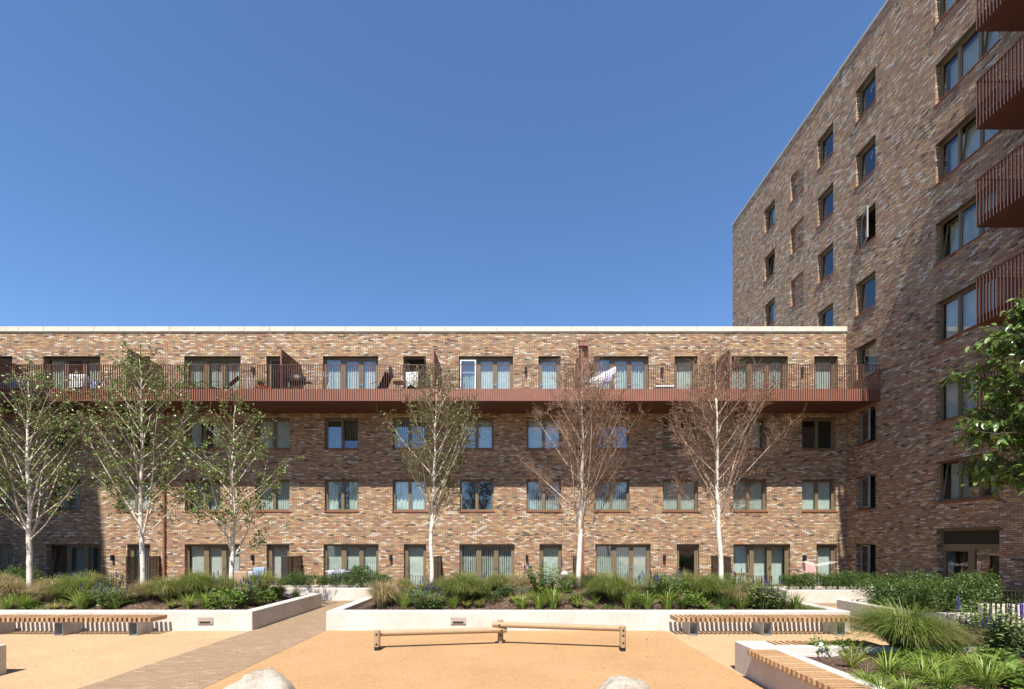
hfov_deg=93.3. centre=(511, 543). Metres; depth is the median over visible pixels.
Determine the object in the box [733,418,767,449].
window
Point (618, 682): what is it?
boulder
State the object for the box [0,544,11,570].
glazed door
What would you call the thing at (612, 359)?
patio door
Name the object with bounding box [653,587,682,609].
strap leaf clump
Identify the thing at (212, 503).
window
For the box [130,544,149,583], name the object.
glazed door
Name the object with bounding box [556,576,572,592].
purple flowering plant
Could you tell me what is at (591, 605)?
strap leaf clump
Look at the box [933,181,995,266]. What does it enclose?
window
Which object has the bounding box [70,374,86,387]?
laundry
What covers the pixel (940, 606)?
hedge shrub
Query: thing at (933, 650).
leafy plant
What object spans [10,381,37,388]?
laundry
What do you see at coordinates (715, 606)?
leafy plant
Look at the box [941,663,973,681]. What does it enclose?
leafy plant
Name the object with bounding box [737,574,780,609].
purple flowering plant
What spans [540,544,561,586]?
glazed door
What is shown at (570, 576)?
grass clump
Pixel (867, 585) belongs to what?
hedge shrub
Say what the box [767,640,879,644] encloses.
plank seat
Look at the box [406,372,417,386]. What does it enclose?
laundry
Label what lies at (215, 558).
patio door
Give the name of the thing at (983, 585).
hedge shrub
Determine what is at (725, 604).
strap leaf clump
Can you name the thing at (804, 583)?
hedge shrub
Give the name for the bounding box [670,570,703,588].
grass clump
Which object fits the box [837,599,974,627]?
planter
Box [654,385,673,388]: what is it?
white box
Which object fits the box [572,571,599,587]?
grass clump
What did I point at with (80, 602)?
strap leaf clump
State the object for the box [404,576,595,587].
metal railing
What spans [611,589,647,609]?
strap leaf clump
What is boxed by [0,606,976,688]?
pale play surface
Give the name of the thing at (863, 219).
window
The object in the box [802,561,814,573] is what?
laundry
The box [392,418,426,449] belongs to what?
window
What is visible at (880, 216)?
apartment tower
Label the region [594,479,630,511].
window
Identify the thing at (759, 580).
grass clump
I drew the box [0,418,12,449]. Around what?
window
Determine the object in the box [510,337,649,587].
birch tree
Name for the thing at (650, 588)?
purple flowering plant
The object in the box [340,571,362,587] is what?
hedge shrub
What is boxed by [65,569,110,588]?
grass clump
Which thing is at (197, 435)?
window
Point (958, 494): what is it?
window
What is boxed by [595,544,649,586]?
patio door
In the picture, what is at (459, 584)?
grass clump
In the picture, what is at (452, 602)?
strap leaf clump
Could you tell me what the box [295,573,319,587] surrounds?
hedge shrub
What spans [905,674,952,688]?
leafy plant
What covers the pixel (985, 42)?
window
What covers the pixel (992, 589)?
hedge shrub
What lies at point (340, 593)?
planter
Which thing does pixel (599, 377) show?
laundry
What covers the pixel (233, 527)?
birch tree
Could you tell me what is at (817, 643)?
leafy plant
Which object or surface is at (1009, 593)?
hedge shrub
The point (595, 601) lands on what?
fern
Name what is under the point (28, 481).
birch tree
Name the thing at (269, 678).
boulder
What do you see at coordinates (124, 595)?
purple flowering plant
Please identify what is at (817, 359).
glazed door
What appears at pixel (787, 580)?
hedge shrub
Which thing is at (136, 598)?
leafy plant
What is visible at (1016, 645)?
purple flowering plant
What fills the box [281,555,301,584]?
perforated screen
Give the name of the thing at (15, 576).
hedge shrub
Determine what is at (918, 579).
hedge shrub
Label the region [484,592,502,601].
leafy plant
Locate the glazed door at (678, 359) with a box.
[675,356,696,388]
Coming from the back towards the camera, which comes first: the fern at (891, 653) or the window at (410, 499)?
the window at (410, 499)
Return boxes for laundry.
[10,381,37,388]
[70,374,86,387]
[344,569,352,580]
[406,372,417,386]
[594,371,604,385]
[603,373,611,385]
[605,367,615,376]
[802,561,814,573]
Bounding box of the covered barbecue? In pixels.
[288,374,312,388]
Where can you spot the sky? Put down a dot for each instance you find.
(194, 163)
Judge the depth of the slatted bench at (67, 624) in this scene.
11.45 m
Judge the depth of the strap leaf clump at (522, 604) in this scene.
12.39 m
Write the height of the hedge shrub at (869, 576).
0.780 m
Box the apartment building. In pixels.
[0,326,880,589]
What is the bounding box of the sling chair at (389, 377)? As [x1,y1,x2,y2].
[371,372,392,388]
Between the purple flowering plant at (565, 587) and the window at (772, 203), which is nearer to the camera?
the purple flowering plant at (565, 587)
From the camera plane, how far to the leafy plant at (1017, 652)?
7.63 m
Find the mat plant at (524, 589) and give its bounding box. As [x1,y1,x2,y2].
[504,585,530,593]
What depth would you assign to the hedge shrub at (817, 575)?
18.10 m
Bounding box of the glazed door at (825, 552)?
[817,544,834,585]
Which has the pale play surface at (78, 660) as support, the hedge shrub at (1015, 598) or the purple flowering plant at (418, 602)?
the hedge shrub at (1015, 598)
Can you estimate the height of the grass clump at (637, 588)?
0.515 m
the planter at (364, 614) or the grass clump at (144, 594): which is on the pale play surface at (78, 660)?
the planter at (364, 614)
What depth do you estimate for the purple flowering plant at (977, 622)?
7.84 m
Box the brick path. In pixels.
[78,602,349,688]
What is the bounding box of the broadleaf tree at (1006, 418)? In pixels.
[939,288,1023,499]
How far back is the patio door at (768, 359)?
22.88 m
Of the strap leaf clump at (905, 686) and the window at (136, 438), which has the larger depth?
the window at (136, 438)
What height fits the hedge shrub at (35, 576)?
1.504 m
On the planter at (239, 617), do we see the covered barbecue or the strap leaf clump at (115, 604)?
the strap leaf clump at (115, 604)
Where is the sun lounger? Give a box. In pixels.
[210,376,238,388]
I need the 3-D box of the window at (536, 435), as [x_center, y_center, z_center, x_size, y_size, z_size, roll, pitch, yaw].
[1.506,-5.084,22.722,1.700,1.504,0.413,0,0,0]
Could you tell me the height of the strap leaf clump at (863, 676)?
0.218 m
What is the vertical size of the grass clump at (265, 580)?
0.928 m
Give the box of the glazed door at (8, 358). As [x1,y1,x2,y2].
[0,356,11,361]
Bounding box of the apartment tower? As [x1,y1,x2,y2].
[732,0,1023,600]
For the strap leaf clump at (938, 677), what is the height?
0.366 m
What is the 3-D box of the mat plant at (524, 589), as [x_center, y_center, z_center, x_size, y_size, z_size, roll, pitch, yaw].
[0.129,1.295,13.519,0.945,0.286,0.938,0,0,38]
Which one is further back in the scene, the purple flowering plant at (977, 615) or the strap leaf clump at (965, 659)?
the purple flowering plant at (977, 615)
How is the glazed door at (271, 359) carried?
in the apartment building
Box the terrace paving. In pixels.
[322,592,836,605]
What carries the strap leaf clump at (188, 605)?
on the planter at (239, 617)
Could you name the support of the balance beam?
on the play surface at (532, 659)
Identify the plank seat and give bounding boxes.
[747,649,871,688]
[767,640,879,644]
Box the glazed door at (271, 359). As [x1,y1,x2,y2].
[266,356,288,388]
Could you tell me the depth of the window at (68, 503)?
22.87 m
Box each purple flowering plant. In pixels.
[59,571,85,581]
[79,580,108,604]
[94,580,127,608]
[98,570,130,588]
[106,584,135,603]
[227,575,261,604]
[408,586,430,607]
[419,577,434,594]
[423,584,447,609]
[477,570,500,587]
[524,557,564,593]
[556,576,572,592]
[623,572,641,586]
[637,571,663,597]
[654,570,681,598]
[664,570,683,584]
[724,568,744,586]
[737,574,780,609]
[754,581,787,609]
[940,611,986,650]
[949,593,1023,654]
[965,611,1023,654]
[967,603,1023,657]
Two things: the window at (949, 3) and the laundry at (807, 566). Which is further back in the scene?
the laundry at (807, 566)
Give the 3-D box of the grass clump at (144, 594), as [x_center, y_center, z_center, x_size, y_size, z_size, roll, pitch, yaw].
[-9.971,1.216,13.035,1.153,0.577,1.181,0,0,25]
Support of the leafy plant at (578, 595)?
on the planter at (364, 614)
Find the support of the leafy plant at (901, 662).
on the planter at (767, 676)
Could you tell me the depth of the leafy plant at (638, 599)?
12.57 m
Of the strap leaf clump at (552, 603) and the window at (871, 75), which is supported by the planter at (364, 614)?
the strap leaf clump at (552, 603)
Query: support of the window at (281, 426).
in the apartment building
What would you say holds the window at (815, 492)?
in the apartment building
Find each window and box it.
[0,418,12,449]
[0,479,13,511]
[48,479,81,511]
[51,418,81,449]
[115,479,149,511]
[116,418,148,449]
[184,479,220,511]
[185,418,220,449]
[255,418,290,449]
[255,479,290,511]
[324,418,358,449]
[324,479,358,511]
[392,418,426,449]
[392,479,426,511]
[459,479,494,511]
[460,418,494,449]
[526,418,561,449]
[526,479,562,511]
[594,418,630,449]
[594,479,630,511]
[662,418,696,449]
[662,479,697,511]
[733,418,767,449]
[733,479,767,511]
[763,198,774,236]
[763,247,774,283]
[765,296,774,325]
[802,418,837,449]
[802,479,837,511]
[816,122,833,172]
[816,182,833,229]
[816,242,833,286]
[817,302,832,325]
[854,65,876,125]
[854,134,876,189]
[854,202,876,254]
[854,270,876,318]
[854,338,875,382]
[854,406,876,446]
[854,474,876,510]
[860,544,875,584]
[933,0,957,29]
[933,0,1000,108]
[933,89,1000,187]
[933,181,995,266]
[933,270,995,345]
[933,362,998,424]
[933,451,1000,503]
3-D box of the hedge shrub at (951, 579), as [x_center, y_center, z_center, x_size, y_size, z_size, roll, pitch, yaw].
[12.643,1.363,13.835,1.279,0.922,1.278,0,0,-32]
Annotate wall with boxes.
[978,604,1023,635]
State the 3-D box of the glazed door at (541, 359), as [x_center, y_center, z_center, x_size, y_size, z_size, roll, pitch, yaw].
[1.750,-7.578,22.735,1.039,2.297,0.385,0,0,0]
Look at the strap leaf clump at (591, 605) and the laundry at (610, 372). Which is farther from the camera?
the laundry at (610, 372)
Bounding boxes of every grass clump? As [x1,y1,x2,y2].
[0,572,24,583]
[0,577,36,597]
[16,576,70,600]
[24,573,62,584]
[38,572,103,598]
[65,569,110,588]
[125,577,153,598]
[131,570,188,600]
[166,567,223,596]
[206,571,243,593]
[229,568,288,594]
[269,584,290,597]
[357,576,410,607]
[391,574,416,590]
[430,575,450,591]
[437,568,494,598]
[485,568,516,590]
[504,568,538,587]
[557,572,586,586]
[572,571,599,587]
[580,567,635,600]
[621,580,647,596]
[641,570,672,588]
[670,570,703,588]
[686,571,740,598]
[716,581,757,603]
[735,576,770,593]
[815,594,983,652]
[924,616,987,648]
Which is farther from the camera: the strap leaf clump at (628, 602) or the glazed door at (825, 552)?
the glazed door at (825, 552)
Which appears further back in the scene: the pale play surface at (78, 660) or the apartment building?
the apartment building
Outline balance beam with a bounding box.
[374,619,625,650]
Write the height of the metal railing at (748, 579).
0.920 m
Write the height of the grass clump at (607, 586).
0.912 m
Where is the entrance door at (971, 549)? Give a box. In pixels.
[936,526,998,580]
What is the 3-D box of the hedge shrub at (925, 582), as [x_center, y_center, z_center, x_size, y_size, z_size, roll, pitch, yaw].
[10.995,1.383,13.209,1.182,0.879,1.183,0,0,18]
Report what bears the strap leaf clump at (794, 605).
on the planter at (364, 614)
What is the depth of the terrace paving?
17.45 m
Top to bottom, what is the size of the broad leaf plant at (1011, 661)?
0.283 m
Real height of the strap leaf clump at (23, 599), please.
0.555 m
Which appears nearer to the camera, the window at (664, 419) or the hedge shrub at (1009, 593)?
the hedge shrub at (1009, 593)
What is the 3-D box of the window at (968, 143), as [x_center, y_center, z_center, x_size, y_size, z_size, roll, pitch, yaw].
[15.845,-13.889,16.652,0.569,1.529,2.436,0,0,0]
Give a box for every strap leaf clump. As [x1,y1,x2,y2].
[0,592,22,609]
[2,589,42,609]
[51,587,97,609]
[99,596,132,609]
[175,591,204,608]
[187,587,228,608]
[268,585,287,596]
[288,587,303,596]
[392,590,419,608]
[441,592,465,608]
[508,591,532,609]
[520,587,555,608]
[535,583,575,608]
[583,601,597,608]
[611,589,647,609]
[635,590,662,609]
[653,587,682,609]
[667,594,693,608]
[707,593,741,609]
[726,591,757,609]
[767,591,798,608]
[782,592,815,609]
[840,666,891,682]
[850,646,927,679]
[853,671,913,688]
[879,672,935,688]
[884,651,968,681]
[902,662,993,688]
[903,650,975,673]
[918,647,984,668]
[923,636,986,656]
[931,647,1023,688]
[934,649,1002,670]
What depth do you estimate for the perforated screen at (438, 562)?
21.38 m
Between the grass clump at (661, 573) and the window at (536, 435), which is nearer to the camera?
the grass clump at (661, 573)
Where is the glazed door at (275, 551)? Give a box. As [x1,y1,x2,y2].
[268,544,288,584]
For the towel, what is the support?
on the terrace chair
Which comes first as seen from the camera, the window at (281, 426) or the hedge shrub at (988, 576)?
the hedge shrub at (988, 576)
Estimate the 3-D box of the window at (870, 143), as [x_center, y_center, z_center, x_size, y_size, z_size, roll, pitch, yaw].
[15.705,-16.809,21.335,0.290,1.529,1.305,0,0,0]
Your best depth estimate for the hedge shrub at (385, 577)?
18.79 m
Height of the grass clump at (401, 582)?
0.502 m
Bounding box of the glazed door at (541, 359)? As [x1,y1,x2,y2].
[538,356,560,388]
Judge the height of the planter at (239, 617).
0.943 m
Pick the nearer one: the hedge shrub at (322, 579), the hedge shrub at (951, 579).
the hedge shrub at (951, 579)
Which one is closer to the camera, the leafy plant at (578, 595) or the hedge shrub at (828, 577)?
the leafy plant at (578, 595)
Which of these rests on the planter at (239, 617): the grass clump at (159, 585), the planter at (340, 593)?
the grass clump at (159, 585)
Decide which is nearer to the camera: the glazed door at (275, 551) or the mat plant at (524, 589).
the mat plant at (524, 589)
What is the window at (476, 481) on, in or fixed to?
in the apartment building
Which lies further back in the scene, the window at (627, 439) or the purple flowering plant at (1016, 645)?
the window at (627, 439)
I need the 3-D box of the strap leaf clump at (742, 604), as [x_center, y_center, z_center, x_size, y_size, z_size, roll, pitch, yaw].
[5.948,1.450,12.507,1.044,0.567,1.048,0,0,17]
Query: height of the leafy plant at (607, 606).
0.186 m
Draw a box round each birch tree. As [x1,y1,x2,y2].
[0,352,110,586]
[51,336,219,583]
[154,384,307,588]
[372,361,488,583]
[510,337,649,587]
[658,335,807,589]
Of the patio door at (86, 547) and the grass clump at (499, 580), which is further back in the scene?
the patio door at (86, 547)
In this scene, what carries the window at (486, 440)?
in the apartment building
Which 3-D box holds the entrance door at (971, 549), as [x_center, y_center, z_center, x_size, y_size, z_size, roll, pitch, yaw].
[15.725,0.800,16.622,0.290,2.700,2.284,0,0,0]
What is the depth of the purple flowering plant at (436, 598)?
12.47 m
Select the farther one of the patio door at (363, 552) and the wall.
the patio door at (363, 552)
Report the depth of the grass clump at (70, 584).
12.94 m
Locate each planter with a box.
[0,587,321,630]
[0,644,5,674]
[267,585,398,600]
[326,586,849,630]
[735,641,1023,688]
[765,586,875,602]
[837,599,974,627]
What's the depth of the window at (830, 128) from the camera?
24.29 m
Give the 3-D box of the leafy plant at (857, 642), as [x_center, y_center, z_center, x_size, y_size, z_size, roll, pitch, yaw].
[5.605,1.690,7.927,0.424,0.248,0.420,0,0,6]
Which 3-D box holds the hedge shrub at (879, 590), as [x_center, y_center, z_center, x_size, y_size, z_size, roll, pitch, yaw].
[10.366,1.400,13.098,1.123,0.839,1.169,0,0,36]
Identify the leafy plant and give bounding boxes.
[22,597,41,607]
[31,605,50,609]
[125,596,141,602]
[205,585,244,608]
[254,588,277,602]
[401,584,423,597]
[471,584,492,597]
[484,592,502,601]
[494,585,514,595]
[496,585,513,594]
[567,592,583,601]
[601,604,619,609]
[632,592,647,605]
[671,577,695,592]
[681,590,707,606]
[706,603,723,609]
[800,605,815,609]
[805,635,831,654]
[806,605,826,609]
[828,636,859,655]
[844,639,867,654]
[885,658,920,670]
[892,647,939,664]
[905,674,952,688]
[911,644,954,658]
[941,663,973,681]
[964,645,1021,666]
[982,644,1020,658]
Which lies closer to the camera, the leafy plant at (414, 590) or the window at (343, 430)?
the leafy plant at (414, 590)
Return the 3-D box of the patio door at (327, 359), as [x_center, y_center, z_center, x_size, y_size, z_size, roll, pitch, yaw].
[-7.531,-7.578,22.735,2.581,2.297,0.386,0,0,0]
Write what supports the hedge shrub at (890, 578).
on the planter at (845, 603)
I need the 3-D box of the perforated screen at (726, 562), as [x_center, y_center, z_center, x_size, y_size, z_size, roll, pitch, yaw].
[9.300,1.370,21.550,0.050,1.600,1.980,0,0,0]
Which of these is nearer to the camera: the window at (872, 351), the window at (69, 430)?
the window at (872, 351)
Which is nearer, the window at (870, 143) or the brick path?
the brick path
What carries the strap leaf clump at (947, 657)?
on the planter at (767, 676)
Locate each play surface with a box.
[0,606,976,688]
[203,631,763,688]
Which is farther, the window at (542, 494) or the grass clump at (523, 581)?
the window at (542, 494)
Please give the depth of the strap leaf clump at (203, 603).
12.55 m
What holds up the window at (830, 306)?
in the apartment tower
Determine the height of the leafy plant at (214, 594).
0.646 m
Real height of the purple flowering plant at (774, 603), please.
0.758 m
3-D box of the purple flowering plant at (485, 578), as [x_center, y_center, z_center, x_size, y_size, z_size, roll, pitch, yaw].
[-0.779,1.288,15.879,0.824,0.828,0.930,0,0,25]
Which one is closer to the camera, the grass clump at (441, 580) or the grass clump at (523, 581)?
the grass clump at (441, 580)
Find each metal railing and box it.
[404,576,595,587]
[693,576,771,594]
[970,590,1023,610]
[983,600,1022,638]
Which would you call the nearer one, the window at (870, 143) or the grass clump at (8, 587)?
the grass clump at (8, 587)
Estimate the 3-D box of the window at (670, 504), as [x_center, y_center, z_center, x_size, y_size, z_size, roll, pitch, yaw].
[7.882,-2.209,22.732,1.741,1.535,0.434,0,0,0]
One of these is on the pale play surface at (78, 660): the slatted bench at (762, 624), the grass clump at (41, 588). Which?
the slatted bench at (762, 624)
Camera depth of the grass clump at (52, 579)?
15.88 m
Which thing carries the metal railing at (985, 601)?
on the pale play surface at (78, 660)
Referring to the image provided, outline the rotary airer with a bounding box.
[795,561,836,584]
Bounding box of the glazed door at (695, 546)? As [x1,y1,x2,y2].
[677,544,697,586]
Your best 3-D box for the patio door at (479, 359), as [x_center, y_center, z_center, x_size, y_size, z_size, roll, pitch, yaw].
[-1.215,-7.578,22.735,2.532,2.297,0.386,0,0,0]
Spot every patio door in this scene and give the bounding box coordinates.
[44,356,99,388]
[50,544,100,588]
[184,356,240,388]
[187,544,239,588]
[323,356,377,388]
[325,544,378,584]
[459,356,512,388]
[460,544,514,586]
[594,356,648,388]
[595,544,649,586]
[732,356,787,388]
[733,544,787,585]
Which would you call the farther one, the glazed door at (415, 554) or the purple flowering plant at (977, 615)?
the glazed door at (415, 554)
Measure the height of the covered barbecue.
1.041 m
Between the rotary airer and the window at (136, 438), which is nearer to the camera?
the rotary airer
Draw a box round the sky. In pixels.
[0,0,885,326]
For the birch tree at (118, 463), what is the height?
7.482 m
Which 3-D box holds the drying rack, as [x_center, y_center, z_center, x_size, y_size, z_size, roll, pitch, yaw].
[-8.403,-6.912,21.400,0.518,1.111,0.576,0,0,0]
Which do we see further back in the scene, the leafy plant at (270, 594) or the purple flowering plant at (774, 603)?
the leafy plant at (270, 594)
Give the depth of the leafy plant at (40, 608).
12.47 m
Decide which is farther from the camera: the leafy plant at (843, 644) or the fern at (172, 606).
the fern at (172, 606)
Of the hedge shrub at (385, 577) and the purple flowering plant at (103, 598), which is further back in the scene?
the hedge shrub at (385, 577)
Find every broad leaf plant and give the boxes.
[941,670,999,685]
[946,661,1017,681]
[957,653,1023,680]
[989,667,1023,688]
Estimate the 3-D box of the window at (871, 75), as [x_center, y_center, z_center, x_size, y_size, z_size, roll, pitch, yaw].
[15.705,-19.730,21.335,0.290,1.529,1.305,0,0,0]
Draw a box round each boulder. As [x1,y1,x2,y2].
[223,668,294,688]
[597,675,649,688]
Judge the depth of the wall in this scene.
11.20 m
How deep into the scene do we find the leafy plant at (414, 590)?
12.95 m
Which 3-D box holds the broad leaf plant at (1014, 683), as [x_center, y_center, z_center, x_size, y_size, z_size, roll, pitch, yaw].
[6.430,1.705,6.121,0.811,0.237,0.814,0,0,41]
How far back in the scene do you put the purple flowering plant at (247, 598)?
13.22 m
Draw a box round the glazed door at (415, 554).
[405,544,425,587]
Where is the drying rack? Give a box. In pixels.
[314,372,329,388]
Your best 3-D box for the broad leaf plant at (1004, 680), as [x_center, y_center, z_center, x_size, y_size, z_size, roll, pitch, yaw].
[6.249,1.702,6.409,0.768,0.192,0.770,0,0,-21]
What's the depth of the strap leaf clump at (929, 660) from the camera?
6.56 m
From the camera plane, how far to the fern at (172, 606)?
12.49 m
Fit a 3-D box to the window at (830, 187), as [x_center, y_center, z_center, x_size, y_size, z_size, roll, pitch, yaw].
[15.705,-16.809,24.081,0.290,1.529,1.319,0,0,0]
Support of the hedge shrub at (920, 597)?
on the planter at (845, 603)
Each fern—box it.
[46,601,60,609]
[57,597,73,609]
[163,598,178,607]
[572,598,582,607]
[590,593,599,603]
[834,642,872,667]
[883,647,902,658]
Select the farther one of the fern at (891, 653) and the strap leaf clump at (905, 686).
the fern at (891, 653)
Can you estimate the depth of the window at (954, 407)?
17.31 m
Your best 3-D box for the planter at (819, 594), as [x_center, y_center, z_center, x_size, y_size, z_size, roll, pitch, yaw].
[12.300,1.965,18.400,4.600,0.510,1.600,0,0,0]
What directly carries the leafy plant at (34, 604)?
on the planter at (239, 617)
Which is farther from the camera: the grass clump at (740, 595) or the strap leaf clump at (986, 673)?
the grass clump at (740, 595)
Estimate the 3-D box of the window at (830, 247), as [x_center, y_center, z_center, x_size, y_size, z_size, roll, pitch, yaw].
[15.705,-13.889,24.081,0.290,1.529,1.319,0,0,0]
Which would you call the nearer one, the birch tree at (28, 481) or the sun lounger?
the birch tree at (28, 481)
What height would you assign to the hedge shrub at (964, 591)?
0.919 m
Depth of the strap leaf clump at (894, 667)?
6.14 m
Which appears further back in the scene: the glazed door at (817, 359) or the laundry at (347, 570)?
the glazed door at (817, 359)
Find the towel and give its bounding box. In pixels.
[253,567,264,575]
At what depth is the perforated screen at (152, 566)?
21.28 m
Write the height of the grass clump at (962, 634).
0.599 m
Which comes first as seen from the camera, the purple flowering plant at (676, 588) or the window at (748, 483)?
the purple flowering plant at (676, 588)
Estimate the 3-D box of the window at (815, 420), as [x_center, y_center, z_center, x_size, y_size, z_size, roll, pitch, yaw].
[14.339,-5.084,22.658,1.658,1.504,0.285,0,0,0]
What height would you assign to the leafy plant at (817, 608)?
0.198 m
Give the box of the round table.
[392,380,405,388]
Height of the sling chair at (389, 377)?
1.019 m
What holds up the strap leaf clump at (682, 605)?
on the planter at (364, 614)
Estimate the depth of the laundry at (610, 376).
20.87 m
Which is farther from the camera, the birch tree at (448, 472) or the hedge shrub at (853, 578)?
the hedge shrub at (853, 578)
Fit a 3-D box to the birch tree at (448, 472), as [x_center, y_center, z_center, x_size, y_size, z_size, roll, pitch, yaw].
[-2.292,-2.107,14.763,3.168,7.038,3.141,0,0,-44]
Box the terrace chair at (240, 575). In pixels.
[234,571,247,588]
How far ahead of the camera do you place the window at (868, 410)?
21.28 m
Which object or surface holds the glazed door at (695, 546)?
in the apartment building
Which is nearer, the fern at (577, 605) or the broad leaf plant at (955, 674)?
the broad leaf plant at (955, 674)
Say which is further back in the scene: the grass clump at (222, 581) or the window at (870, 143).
the window at (870, 143)
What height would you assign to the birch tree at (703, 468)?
7.638 m
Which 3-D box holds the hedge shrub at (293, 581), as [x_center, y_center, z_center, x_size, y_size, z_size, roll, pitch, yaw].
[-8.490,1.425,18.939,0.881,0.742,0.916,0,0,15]
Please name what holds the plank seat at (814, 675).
on the planter at (767, 676)
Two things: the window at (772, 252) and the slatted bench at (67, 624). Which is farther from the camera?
the window at (772, 252)
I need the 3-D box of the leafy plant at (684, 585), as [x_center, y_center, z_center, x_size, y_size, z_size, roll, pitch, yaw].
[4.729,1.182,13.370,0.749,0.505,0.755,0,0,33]
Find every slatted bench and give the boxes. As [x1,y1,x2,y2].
[0,614,166,635]
[670,614,858,635]
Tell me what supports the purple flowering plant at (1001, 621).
in the planter at (767, 676)
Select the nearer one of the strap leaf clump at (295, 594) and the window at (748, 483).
the strap leaf clump at (295, 594)
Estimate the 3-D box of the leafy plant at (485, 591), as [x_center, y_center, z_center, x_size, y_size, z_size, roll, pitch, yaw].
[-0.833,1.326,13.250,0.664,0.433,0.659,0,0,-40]
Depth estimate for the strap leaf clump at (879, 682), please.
5.64 m
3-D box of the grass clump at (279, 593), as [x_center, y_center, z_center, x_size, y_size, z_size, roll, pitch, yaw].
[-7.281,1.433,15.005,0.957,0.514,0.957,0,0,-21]
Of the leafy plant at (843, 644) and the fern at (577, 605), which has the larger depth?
the fern at (577, 605)
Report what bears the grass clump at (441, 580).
on the planter at (364, 614)
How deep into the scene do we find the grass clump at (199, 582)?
13.22 m
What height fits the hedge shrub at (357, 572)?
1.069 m
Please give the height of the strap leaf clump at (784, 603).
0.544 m
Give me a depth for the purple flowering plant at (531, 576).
13.26 m
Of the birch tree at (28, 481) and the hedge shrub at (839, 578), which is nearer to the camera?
the birch tree at (28, 481)
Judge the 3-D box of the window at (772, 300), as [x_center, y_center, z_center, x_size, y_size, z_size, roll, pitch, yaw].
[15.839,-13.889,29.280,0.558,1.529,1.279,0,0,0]
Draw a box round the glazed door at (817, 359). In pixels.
[814,356,837,388]
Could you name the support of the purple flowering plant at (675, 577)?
in the planter at (364, 614)
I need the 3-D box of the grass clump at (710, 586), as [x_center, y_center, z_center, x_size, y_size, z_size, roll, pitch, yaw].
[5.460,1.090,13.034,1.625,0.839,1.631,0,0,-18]
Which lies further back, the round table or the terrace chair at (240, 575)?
the round table
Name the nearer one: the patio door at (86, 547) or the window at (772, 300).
the patio door at (86, 547)
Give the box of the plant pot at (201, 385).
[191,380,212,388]
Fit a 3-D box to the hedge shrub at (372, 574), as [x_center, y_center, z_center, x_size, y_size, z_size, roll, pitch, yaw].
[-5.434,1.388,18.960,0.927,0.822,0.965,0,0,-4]
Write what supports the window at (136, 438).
in the apartment building
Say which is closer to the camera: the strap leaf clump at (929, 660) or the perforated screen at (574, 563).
the strap leaf clump at (929, 660)
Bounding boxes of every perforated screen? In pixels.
[126,555,160,586]
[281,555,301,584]
[434,555,441,583]
[573,555,576,586]
[711,555,730,587]
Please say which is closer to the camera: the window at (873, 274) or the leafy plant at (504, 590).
the leafy plant at (504, 590)
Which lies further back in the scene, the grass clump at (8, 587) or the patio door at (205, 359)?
the patio door at (205, 359)
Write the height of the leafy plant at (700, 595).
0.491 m
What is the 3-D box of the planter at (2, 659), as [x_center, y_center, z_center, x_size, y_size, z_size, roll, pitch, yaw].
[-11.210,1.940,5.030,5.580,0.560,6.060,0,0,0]
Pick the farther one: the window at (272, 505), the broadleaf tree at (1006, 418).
the window at (272, 505)
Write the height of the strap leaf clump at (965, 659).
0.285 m
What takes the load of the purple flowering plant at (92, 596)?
in the planter at (239, 617)
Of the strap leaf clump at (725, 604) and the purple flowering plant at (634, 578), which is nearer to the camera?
the strap leaf clump at (725, 604)
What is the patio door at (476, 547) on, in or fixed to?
in the apartment building
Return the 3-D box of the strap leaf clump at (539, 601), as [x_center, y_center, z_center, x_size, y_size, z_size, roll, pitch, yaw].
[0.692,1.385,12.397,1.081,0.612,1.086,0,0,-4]
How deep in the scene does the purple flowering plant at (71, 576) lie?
13.97 m
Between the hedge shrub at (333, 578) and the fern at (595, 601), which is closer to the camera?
the fern at (595, 601)
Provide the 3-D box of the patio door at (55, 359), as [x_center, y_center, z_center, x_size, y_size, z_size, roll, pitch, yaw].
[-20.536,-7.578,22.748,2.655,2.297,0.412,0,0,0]
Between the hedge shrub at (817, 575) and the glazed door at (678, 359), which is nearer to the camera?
the hedge shrub at (817, 575)
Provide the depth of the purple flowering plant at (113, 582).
15.89 m
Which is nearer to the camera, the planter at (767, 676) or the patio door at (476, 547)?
the planter at (767, 676)
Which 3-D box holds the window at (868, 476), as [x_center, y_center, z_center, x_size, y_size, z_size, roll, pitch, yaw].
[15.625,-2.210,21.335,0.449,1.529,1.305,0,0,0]
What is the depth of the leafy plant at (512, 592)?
13.25 m
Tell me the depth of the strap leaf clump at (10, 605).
12.35 m
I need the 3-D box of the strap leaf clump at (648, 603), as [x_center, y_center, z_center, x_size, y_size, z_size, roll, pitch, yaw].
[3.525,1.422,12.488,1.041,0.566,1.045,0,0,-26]
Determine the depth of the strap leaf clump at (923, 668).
6.19 m
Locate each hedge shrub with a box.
[0,565,25,582]
[6,564,43,584]
[273,577,288,586]
[284,570,304,587]
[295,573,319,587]
[314,574,330,587]
[326,568,347,587]
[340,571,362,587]
[348,563,370,587]
[361,568,383,585]
[374,573,395,584]
[776,573,799,589]
[790,572,814,589]
[801,570,827,589]
[817,572,839,589]
[826,570,850,589]
[836,569,865,589]
[852,578,894,604]
[855,570,876,585]
[870,570,910,605]
[871,579,910,607]
[885,577,946,610]
[890,578,937,607]
[903,568,942,595]
[926,579,986,611]
[927,575,974,585]
[932,577,968,607]
[944,570,1009,611]
[954,569,1003,593]
[965,580,1003,607]
[993,587,1023,602]
[1008,589,1023,603]
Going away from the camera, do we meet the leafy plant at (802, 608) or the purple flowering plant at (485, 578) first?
the leafy plant at (802, 608)
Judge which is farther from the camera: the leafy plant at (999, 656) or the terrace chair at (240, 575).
the terrace chair at (240, 575)
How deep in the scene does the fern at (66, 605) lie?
12.45 m

